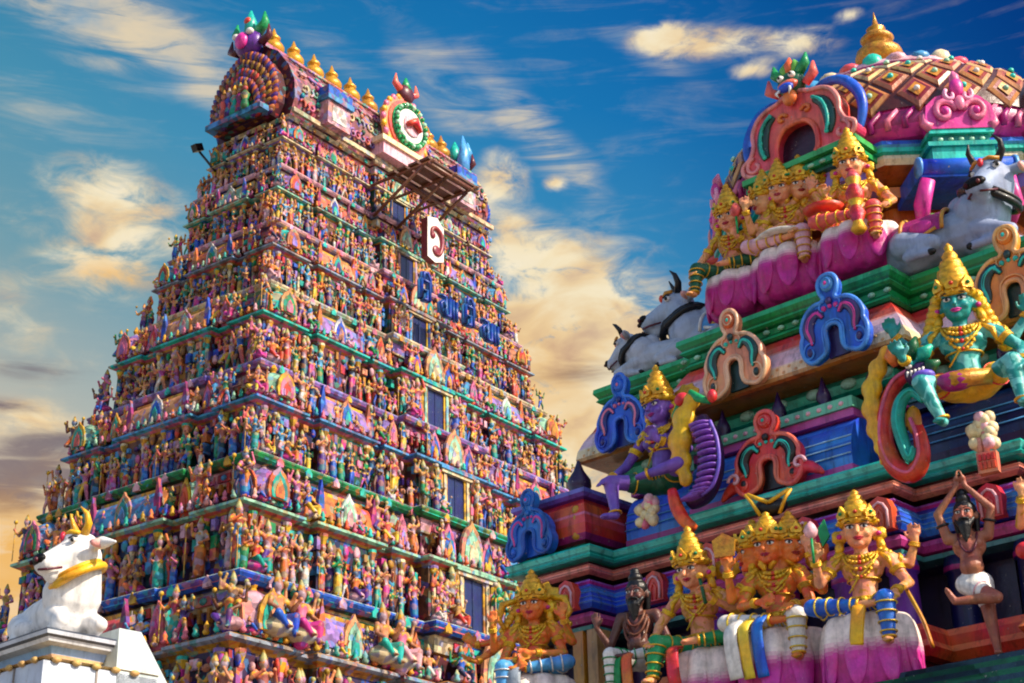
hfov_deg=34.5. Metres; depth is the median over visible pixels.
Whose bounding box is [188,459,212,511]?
figure statue
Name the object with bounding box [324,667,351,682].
figure statue
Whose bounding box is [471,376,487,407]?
figure statue
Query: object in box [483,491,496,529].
figure statue
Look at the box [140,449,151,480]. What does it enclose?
figure statue
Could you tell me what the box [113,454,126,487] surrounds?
figure statue
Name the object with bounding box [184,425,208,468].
figure statue
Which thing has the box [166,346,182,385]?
figure statue
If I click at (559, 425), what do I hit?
figure statue
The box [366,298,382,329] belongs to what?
figure statue
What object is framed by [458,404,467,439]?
figure statue
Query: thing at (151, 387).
figure statue
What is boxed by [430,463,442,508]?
figure statue
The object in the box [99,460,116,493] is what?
figure statue
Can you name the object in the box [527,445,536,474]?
figure statue
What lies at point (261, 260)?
figure statue
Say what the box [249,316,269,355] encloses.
figure statue
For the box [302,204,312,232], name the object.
figure statue
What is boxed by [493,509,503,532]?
figure statue
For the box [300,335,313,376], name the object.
figure statue
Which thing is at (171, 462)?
figure statue
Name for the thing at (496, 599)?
figure statue
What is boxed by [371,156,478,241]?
wooden scaffold
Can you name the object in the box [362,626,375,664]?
figure statue
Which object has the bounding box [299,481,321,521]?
figure statue
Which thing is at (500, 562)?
figure statue
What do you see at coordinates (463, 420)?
figure statue
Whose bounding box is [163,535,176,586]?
figure statue
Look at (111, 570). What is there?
figure statue
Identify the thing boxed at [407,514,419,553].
figure statue
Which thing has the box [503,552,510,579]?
figure statue
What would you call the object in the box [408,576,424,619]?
figure statue
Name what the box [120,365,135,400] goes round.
figure statue
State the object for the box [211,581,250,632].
figure statue
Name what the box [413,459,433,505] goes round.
figure statue
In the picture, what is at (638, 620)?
sage statue
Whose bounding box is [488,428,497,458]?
figure statue
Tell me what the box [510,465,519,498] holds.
figure statue
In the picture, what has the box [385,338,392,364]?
figure statue
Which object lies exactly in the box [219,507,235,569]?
figure statue
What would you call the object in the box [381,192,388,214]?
figure statue
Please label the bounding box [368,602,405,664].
figure statue
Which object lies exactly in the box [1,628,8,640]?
figure statue
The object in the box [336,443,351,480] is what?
figure statue
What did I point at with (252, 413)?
figure statue
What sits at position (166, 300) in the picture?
figure statue
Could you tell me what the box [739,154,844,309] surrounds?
deity statue
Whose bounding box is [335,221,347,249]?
figure statue
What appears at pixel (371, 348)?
figure statue
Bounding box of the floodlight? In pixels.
[191,143,215,171]
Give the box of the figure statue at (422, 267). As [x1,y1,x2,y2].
[417,262,428,288]
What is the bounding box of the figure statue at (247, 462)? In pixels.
[231,446,251,497]
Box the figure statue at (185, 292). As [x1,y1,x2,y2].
[178,281,190,309]
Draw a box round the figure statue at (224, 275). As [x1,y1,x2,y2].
[218,268,227,295]
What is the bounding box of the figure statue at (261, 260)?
[257,250,266,281]
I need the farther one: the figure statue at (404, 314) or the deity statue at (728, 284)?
the figure statue at (404, 314)
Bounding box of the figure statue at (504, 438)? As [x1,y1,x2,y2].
[503,434,515,458]
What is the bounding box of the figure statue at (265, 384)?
[247,364,269,394]
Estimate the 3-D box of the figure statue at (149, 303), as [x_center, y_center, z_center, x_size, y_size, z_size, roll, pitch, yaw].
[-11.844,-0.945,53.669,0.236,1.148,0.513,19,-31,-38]
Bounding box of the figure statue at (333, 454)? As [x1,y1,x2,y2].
[327,442,342,477]
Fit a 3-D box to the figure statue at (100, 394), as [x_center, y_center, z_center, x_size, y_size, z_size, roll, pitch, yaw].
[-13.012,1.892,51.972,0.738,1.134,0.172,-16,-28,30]
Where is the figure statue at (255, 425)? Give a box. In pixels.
[244,414,261,448]
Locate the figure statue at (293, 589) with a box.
[281,583,312,646]
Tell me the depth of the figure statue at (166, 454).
47.56 m
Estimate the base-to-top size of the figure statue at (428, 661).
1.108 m
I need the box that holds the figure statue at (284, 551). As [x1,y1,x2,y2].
[277,535,292,580]
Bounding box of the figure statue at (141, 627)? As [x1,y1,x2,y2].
[124,607,150,648]
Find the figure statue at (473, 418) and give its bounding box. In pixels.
[467,413,479,443]
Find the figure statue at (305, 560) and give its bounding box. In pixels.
[299,546,312,586]
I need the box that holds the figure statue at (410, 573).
[403,565,420,616]
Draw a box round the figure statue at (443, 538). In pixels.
[438,518,449,558]
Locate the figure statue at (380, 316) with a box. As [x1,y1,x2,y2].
[375,301,382,330]
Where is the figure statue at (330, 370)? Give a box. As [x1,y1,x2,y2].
[326,360,338,387]
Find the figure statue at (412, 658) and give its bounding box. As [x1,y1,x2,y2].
[386,609,424,675]
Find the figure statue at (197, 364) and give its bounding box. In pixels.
[195,346,203,377]
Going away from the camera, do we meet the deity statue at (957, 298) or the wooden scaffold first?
the deity statue at (957, 298)
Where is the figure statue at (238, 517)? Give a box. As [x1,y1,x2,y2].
[228,499,250,564]
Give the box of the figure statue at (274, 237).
[266,227,282,242]
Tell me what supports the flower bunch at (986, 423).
on the flower vase
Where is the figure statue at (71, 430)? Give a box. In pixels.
[64,416,84,451]
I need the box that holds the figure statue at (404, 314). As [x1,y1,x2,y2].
[395,303,413,336]
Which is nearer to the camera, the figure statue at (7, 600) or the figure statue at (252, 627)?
the figure statue at (252, 627)
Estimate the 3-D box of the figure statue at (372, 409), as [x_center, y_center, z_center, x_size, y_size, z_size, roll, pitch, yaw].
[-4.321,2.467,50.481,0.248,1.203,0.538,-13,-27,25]
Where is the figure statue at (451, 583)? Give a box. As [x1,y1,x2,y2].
[444,566,459,620]
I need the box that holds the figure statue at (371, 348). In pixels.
[363,330,379,359]
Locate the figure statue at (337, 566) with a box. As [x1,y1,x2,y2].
[331,551,346,596]
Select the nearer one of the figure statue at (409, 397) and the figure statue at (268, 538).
the figure statue at (268, 538)
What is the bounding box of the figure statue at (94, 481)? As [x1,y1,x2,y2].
[88,456,101,497]
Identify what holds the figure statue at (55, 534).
on the gateway tower at (266, 81)
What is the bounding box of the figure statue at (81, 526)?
[76,510,97,529]
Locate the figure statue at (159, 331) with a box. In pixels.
[157,316,163,343]
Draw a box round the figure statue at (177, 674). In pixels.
[160,662,191,682]
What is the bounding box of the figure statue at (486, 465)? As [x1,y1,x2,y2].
[477,454,494,480]
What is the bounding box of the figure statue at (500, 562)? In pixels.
[491,546,508,578]
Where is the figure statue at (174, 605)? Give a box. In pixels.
[157,584,181,644]
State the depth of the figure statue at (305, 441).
47.34 m
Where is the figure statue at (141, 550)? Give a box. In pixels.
[129,547,146,585]
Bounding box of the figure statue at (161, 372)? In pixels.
[152,359,172,392]
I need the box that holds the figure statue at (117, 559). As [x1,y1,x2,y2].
[104,545,120,596]
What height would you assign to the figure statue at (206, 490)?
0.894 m
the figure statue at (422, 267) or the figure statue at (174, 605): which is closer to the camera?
the figure statue at (174, 605)
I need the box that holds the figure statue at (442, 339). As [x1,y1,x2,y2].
[440,329,445,355]
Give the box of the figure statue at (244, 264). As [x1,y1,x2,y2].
[238,259,249,289]
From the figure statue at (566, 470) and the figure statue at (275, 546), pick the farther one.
the figure statue at (566, 470)
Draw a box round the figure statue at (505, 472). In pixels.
[496,461,515,493]
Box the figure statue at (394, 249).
[388,245,397,273]
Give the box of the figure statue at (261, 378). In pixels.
[246,366,268,394]
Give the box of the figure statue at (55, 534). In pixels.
[44,520,68,549]
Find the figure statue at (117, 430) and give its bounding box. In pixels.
[115,411,127,436]
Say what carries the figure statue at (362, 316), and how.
on the gateway tower at (266, 81)
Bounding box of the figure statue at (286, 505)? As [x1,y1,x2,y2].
[280,489,291,509]
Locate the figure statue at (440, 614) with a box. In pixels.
[430,595,447,621]
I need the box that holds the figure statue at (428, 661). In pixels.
[420,644,441,681]
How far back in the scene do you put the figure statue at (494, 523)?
53.97 m
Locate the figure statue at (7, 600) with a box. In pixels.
[0,584,13,623]
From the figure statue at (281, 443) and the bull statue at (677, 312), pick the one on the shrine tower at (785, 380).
the bull statue at (677, 312)
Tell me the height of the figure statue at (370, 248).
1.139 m
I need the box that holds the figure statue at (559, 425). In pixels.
[549,414,566,445]
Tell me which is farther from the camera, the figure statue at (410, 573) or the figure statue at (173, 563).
the figure statue at (410, 573)
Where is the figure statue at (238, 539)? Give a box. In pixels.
[233,522,241,568]
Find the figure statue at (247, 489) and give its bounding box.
[233,452,255,497]
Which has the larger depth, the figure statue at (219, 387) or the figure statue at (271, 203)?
the figure statue at (271, 203)
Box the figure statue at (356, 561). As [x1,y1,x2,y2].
[352,557,362,588]
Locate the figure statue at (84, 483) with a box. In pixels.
[77,461,94,502]
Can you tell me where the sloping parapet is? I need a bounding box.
[100,628,166,682]
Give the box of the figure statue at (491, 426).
[485,418,497,455]
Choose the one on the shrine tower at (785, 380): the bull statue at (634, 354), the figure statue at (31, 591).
the bull statue at (634, 354)
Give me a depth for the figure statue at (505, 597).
51.78 m
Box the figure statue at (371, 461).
[359,444,384,488]
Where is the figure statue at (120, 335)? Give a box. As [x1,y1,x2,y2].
[112,329,128,356]
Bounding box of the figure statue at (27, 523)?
[11,515,30,561]
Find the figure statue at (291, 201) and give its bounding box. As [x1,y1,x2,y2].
[287,198,296,223]
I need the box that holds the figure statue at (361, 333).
[355,319,366,353]
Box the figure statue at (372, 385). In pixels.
[370,376,379,406]
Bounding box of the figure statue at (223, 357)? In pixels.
[217,336,236,363]
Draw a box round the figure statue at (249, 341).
[243,317,257,361]
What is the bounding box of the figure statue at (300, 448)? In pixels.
[294,438,304,465]
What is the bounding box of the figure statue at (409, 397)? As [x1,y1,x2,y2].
[398,379,414,413]
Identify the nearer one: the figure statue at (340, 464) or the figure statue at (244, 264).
the figure statue at (340, 464)
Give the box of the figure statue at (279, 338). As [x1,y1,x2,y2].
[276,329,290,365]
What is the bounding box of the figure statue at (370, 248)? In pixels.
[367,237,376,263]
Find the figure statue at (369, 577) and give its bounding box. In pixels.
[362,561,378,605]
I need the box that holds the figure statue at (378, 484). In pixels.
[372,453,385,496]
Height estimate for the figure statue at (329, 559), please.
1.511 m
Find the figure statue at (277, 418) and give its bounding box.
[270,412,284,455]
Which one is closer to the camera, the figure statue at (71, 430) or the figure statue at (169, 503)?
the figure statue at (169, 503)
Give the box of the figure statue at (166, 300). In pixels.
[160,286,175,316]
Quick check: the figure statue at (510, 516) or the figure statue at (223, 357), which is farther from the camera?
the figure statue at (510, 516)
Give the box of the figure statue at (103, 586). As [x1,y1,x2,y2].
[101,574,106,600]
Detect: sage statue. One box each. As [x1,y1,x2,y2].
[591,568,670,682]
[933,470,1002,654]
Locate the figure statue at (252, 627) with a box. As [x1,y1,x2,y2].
[245,616,263,634]
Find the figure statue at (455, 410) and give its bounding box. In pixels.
[449,395,461,435]
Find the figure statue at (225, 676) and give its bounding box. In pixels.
[216,652,233,682]
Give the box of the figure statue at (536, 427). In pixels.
[529,411,541,434]
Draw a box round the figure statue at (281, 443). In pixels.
[272,423,291,458]
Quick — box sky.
[0,0,1023,624]
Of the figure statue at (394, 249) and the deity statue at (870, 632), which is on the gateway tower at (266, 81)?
the figure statue at (394, 249)
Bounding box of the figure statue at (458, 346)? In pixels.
[456,338,464,364]
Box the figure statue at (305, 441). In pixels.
[296,430,308,466]
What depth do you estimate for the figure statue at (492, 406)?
57.05 m
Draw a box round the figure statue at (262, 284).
[259,273,272,309]
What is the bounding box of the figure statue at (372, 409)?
[369,404,375,438]
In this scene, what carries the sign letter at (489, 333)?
attached to the gateway tower at (266, 81)
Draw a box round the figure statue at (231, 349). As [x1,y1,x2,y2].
[223,335,238,369]
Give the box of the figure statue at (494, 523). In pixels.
[492,508,497,531]
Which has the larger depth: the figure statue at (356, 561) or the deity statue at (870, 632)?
the figure statue at (356, 561)
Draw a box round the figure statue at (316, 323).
[302,304,319,333]
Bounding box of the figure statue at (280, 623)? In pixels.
[263,571,300,637]
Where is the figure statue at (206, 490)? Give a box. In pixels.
[194,478,213,508]
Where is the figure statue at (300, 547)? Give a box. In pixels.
[289,533,312,583]
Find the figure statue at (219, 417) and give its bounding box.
[210,409,225,459]
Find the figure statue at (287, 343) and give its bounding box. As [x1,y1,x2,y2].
[280,328,294,368]
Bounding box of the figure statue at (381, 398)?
[373,378,386,409]
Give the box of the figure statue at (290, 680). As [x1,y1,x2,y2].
[287,668,315,682]
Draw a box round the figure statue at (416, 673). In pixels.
[412,657,424,677]
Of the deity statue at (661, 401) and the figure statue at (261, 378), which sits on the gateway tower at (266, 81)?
the figure statue at (261, 378)
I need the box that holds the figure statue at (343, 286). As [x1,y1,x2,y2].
[340,281,350,313]
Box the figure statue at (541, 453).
[536,445,551,479]
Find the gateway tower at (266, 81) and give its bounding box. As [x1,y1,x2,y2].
[0,11,568,682]
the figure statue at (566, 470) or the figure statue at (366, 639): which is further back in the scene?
the figure statue at (566, 470)
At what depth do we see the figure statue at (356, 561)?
46.85 m
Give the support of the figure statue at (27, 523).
on the gateway tower at (266, 81)
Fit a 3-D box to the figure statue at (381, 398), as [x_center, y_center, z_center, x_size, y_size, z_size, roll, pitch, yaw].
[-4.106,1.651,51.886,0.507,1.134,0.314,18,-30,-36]
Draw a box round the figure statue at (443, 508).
[440,493,452,514]
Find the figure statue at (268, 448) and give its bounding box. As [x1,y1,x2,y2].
[260,430,275,454]
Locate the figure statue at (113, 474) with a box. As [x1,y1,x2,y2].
[109,459,120,490]
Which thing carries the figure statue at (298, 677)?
on the gateway tower at (266, 81)
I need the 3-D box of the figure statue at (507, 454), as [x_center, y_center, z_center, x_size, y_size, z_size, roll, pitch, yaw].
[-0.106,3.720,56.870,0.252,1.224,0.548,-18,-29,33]
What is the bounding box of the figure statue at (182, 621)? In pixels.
[173,594,194,643]
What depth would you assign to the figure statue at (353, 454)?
48.71 m
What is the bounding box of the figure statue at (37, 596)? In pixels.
[23,587,41,611]
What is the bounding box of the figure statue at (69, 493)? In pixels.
[63,472,73,506]
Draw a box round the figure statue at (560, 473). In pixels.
[554,450,564,487]
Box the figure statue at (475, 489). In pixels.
[471,480,484,525]
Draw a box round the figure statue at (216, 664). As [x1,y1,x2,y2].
[212,661,231,682]
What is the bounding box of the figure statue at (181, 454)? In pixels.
[174,447,185,469]
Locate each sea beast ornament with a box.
[667,389,724,531]
[861,336,940,482]
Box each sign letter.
[417,271,432,303]
[436,293,458,322]
[461,297,476,328]
[479,318,499,346]
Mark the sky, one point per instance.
(598, 133)
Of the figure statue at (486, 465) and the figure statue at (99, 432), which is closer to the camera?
the figure statue at (99, 432)
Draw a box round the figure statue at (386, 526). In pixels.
[380,510,399,545]
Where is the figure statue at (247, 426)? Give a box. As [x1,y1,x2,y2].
[244,418,263,449]
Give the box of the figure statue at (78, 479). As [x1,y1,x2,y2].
[71,466,82,504]
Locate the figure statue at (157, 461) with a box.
[149,444,161,477]
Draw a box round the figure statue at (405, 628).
[389,612,406,671]
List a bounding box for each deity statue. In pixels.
[461,569,576,682]
[596,365,699,519]
[641,526,752,682]
[685,183,772,323]
[712,487,829,682]
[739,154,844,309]
[800,490,934,682]
[805,127,898,281]
[881,243,1023,426]
[1012,477,1023,558]
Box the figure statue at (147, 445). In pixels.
[138,440,151,478]
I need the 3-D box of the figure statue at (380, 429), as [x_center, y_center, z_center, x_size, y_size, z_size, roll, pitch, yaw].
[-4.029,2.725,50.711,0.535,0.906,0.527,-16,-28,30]
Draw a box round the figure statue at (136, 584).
[122,558,145,594]
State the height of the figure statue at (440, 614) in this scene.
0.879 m
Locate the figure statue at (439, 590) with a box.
[436,580,458,621]
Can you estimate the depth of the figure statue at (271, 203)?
52.64 m
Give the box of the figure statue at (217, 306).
[209,295,226,327]
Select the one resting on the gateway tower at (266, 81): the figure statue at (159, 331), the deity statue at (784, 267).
the figure statue at (159, 331)
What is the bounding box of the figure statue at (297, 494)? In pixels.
[286,469,309,514]
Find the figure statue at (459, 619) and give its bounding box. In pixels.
[448,593,471,628]
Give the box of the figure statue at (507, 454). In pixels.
[502,433,512,464]
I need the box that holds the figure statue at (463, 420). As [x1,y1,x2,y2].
[459,408,466,438]
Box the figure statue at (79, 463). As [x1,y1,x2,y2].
[71,457,86,503]
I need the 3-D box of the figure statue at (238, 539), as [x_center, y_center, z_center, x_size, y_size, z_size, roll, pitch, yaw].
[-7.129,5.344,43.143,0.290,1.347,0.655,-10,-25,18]
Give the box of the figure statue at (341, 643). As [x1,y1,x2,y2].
[337,632,350,658]
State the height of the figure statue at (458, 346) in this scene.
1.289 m
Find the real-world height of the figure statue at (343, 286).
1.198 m
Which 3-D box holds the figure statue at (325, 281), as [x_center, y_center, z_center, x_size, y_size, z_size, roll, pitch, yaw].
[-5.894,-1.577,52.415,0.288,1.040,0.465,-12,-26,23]
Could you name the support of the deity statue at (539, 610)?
on the shrine tower at (785, 380)
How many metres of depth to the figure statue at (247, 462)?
44.54 m
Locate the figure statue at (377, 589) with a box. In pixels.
[371,565,384,607]
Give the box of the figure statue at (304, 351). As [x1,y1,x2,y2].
[297,338,311,375]
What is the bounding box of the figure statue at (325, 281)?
[323,278,326,304]
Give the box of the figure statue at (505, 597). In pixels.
[494,591,508,619]
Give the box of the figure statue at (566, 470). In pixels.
[558,459,574,488]
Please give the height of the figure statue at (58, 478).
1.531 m
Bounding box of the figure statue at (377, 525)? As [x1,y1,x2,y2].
[366,494,389,540]
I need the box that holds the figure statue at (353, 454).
[343,442,355,483]
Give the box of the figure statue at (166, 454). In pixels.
[155,441,170,474]
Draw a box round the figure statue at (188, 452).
[178,433,199,468]
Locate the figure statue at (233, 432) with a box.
[224,419,239,455]
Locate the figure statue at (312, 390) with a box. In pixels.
[305,376,320,416]
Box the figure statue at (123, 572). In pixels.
[117,554,130,596]
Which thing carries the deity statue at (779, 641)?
on the shrine tower at (785, 380)
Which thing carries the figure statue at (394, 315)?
on the gateway tower at (266, 81)
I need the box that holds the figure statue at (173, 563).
[167,549,177,585]
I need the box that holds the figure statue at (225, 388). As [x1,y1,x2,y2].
[216,372,235,405]
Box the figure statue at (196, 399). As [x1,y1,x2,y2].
[185,386,203,415]
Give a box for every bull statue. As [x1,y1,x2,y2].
[7,506,116,639]
[604,324,684,377]
[637,270,719,340]
[886,134,1023,275]
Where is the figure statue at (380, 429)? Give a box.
[373,417,390,444]
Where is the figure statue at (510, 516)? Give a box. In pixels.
[506,510,513,530]
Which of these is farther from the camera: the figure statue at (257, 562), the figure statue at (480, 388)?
the figure statue at (480, 388)
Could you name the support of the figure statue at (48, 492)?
on the gateway tower at (266, 81)
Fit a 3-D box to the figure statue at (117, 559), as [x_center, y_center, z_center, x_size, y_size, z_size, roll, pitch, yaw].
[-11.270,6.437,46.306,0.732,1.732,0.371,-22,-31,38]
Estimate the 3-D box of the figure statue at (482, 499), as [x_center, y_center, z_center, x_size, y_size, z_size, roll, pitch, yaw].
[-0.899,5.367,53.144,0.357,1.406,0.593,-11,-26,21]
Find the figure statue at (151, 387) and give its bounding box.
[140,361,156,396]
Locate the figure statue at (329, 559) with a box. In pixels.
[322,541,335,592]
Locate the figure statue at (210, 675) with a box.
[195,652,219,682]
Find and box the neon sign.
[421,216,444,264]
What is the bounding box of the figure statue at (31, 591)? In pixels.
[23,578,38,608]
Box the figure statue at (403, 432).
[398,422,407,451]
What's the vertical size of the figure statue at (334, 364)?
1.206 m
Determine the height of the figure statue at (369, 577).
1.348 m
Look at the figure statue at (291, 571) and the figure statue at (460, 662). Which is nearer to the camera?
the figure statue at (291, 571)
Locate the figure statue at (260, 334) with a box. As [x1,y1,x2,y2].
[251,328,263,360]
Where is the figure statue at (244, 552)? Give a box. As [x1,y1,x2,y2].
[230,521,252,569]
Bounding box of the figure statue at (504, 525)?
[502,512,507,535]
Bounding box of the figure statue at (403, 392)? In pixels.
[397,377,410,413]
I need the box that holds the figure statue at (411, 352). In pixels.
[403,341,420,371]
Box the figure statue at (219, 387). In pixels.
[209,367,232,403]
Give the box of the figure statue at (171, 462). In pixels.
[160,440,175,474]
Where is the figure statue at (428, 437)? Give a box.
[423,422,433,457]
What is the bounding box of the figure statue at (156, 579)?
[149,533,170,587]
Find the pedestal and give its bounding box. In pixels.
[0,627,156,682]
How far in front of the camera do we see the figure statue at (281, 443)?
46.28 m
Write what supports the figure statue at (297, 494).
on the gateway tower at (266, 81)
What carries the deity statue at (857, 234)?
on the shrine tower at (785, 380)
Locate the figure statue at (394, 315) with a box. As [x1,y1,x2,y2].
[393,306,397,332]
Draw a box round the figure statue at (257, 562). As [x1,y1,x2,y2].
[244,529,272,573]
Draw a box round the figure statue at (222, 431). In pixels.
[214,416,229,459]
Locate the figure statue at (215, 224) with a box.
[208,215,219,240]
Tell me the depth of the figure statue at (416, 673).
46.52 m
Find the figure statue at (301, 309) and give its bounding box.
[292,287,311,328]
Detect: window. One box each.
[388,193,411,226]
[396,246,421,284]
[406,306,435,348]
[419,378,454,431]
[439,465,475,521]
[454,566,497,634]
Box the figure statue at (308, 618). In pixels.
[296,590,320,650]
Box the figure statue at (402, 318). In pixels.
[395,308,408,334]
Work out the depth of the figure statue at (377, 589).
47.10 m
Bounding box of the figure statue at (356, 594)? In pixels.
[345,565,368,602]
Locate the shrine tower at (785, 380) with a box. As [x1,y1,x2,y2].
[505,12,1023,682]
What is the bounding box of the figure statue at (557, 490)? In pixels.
[555,482,560,494]
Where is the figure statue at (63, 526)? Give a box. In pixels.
[56,513,72,541]
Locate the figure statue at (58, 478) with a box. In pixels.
[45,464,62,510]
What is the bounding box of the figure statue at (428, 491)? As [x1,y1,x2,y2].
[425,466,432,506]
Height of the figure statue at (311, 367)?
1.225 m
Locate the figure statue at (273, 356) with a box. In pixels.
[264,332,283,363]
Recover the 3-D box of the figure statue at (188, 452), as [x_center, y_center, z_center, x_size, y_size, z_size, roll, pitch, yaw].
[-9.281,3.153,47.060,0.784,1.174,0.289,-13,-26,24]
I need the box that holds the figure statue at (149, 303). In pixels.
[145,296,154,326]
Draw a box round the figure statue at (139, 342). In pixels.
[130,330,147,355]
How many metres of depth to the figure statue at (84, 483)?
49.39 m
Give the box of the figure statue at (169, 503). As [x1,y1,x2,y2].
[159,486,178,519]
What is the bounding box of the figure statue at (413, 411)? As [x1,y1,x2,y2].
[405,394,422,418]
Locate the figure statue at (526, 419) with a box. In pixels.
[524,409,535,431]
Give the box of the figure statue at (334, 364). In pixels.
[323,353,338,384]
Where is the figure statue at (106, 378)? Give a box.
[97,369,110,413]
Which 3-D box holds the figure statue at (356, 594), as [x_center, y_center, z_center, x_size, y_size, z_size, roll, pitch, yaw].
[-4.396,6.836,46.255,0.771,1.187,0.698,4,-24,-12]
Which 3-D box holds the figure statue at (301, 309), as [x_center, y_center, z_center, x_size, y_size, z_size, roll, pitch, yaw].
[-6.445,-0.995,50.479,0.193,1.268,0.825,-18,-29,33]
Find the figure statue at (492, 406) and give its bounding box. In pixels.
[483,389,496,413]
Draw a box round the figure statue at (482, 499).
[479,487,487,528]
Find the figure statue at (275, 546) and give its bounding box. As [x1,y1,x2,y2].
[262,531,280,574]
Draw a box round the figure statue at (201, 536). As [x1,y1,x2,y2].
[183,515,209,578]
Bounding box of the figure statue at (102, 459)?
[89,453,113,497]
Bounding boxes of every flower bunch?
[634,493,659,528]
[965,411,1000,451]
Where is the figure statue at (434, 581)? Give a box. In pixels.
[430,569,448,614]
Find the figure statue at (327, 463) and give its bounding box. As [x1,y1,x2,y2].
[324,435,331,475]
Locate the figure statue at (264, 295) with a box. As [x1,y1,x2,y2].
[254,274,268,309]
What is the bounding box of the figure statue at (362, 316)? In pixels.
[354,295,365,320]
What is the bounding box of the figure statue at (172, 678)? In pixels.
[169,672,175,682]
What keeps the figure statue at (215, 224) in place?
on the gateway tower at (266, 81)
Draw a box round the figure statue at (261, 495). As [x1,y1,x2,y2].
[254,478,270,502]
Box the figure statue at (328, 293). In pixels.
[325,276,337,307]
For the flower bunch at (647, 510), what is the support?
on the shrine tower at (785, 380)
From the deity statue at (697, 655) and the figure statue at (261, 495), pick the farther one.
the figure statue at (261, 495)
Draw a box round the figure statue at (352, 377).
[342,355,359,397]
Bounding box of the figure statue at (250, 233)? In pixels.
[242,223,255,252]
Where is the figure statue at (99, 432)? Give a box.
[91,411,111,445]
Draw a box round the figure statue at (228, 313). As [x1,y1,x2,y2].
[223,292,240,320]
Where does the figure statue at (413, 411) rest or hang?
on the gateway tower at (266, 81)
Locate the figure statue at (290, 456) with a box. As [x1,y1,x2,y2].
[277,428,299,462]
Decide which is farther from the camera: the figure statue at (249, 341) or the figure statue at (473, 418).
the figure statue at (473, 418)
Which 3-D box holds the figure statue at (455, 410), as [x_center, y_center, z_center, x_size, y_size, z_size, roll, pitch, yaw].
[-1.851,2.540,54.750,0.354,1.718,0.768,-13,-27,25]
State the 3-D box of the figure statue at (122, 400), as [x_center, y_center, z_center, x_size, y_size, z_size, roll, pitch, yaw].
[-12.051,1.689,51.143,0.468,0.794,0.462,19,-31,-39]
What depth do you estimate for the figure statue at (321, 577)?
45.18 m
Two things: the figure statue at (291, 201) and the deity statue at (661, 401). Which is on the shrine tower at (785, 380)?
the deity statue at (661, 401)
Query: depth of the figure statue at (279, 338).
48.95 m
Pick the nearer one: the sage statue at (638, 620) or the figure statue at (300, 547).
the sage statue at (638, 620)
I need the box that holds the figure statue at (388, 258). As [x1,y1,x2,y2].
[383,245,388,269]
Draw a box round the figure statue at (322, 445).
[315,430,330,473]
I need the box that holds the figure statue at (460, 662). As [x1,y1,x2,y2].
[448,645,475,682]
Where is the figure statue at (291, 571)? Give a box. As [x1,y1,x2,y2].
[288,554,300,582]
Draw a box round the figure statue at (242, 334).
[231,323,249,366]
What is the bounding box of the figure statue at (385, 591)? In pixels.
[379,560,393,609]
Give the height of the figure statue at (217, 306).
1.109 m
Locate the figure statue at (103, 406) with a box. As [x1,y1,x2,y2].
[95,387,113,413]
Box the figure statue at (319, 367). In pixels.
[314,349,329,383]
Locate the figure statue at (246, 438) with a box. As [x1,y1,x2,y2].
[235,413,249,451]
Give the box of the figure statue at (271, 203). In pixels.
[260,190,280,219]
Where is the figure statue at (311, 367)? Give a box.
[307,345,317,380]
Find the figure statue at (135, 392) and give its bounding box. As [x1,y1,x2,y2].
[126,379,145,402]
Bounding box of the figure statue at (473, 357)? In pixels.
[465,345,480,376]
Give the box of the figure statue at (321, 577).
[316,555,326,591]
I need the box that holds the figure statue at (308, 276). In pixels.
[300,263,316,296]
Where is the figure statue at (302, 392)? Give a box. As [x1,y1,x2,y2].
[292,369,311,411]
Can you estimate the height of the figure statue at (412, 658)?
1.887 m
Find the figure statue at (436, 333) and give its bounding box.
[428,321,446,350]
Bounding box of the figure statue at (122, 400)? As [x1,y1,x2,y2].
[116,385,128,406]
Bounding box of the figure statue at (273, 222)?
[265,212,281,236]
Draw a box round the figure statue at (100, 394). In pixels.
[92,383,108,414]
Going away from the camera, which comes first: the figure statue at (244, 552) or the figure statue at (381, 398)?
the figure statue at (244, 552)
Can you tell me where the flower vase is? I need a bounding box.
[976,431,1001,476]
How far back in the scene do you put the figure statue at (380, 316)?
54.23 m
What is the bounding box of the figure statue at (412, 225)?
[409,208,418,231]
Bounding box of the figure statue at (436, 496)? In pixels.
[432,481,444,510]
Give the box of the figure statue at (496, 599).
[491,582,508,635]
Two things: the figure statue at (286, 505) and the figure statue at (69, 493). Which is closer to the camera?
the figure statue at (286, 505)
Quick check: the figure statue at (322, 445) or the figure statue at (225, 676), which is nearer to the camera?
the figure statue at (225, 676)
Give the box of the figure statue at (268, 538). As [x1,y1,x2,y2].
[252,519,285,575]
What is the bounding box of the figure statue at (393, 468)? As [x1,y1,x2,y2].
[387,452,403,493]
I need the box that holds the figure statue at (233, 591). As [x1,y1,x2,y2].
[218,570,250,616]
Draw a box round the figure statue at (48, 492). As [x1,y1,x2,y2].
[42,480,56,513]
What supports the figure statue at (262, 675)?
attached to the gateway tower at (266, 81)
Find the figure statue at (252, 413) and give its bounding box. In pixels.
[242,406,263,447]
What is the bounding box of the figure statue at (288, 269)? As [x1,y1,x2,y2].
[285,258,294,286]
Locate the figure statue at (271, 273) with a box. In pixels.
[262,255,281,280]
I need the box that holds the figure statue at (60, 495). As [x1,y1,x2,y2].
[57,479,65,508]
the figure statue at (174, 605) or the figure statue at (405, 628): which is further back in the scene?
the figure statue at (405, 628)
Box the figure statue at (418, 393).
[410,377,425,420]
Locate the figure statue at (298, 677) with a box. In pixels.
[293,668,302,682]
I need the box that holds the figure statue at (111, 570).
[102,553,118,599]
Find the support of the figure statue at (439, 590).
attached to the gateway tower at (266, 81)
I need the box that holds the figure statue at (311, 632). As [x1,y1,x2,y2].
[283,580,324,649]
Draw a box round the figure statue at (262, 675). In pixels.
[249,650,277,682]

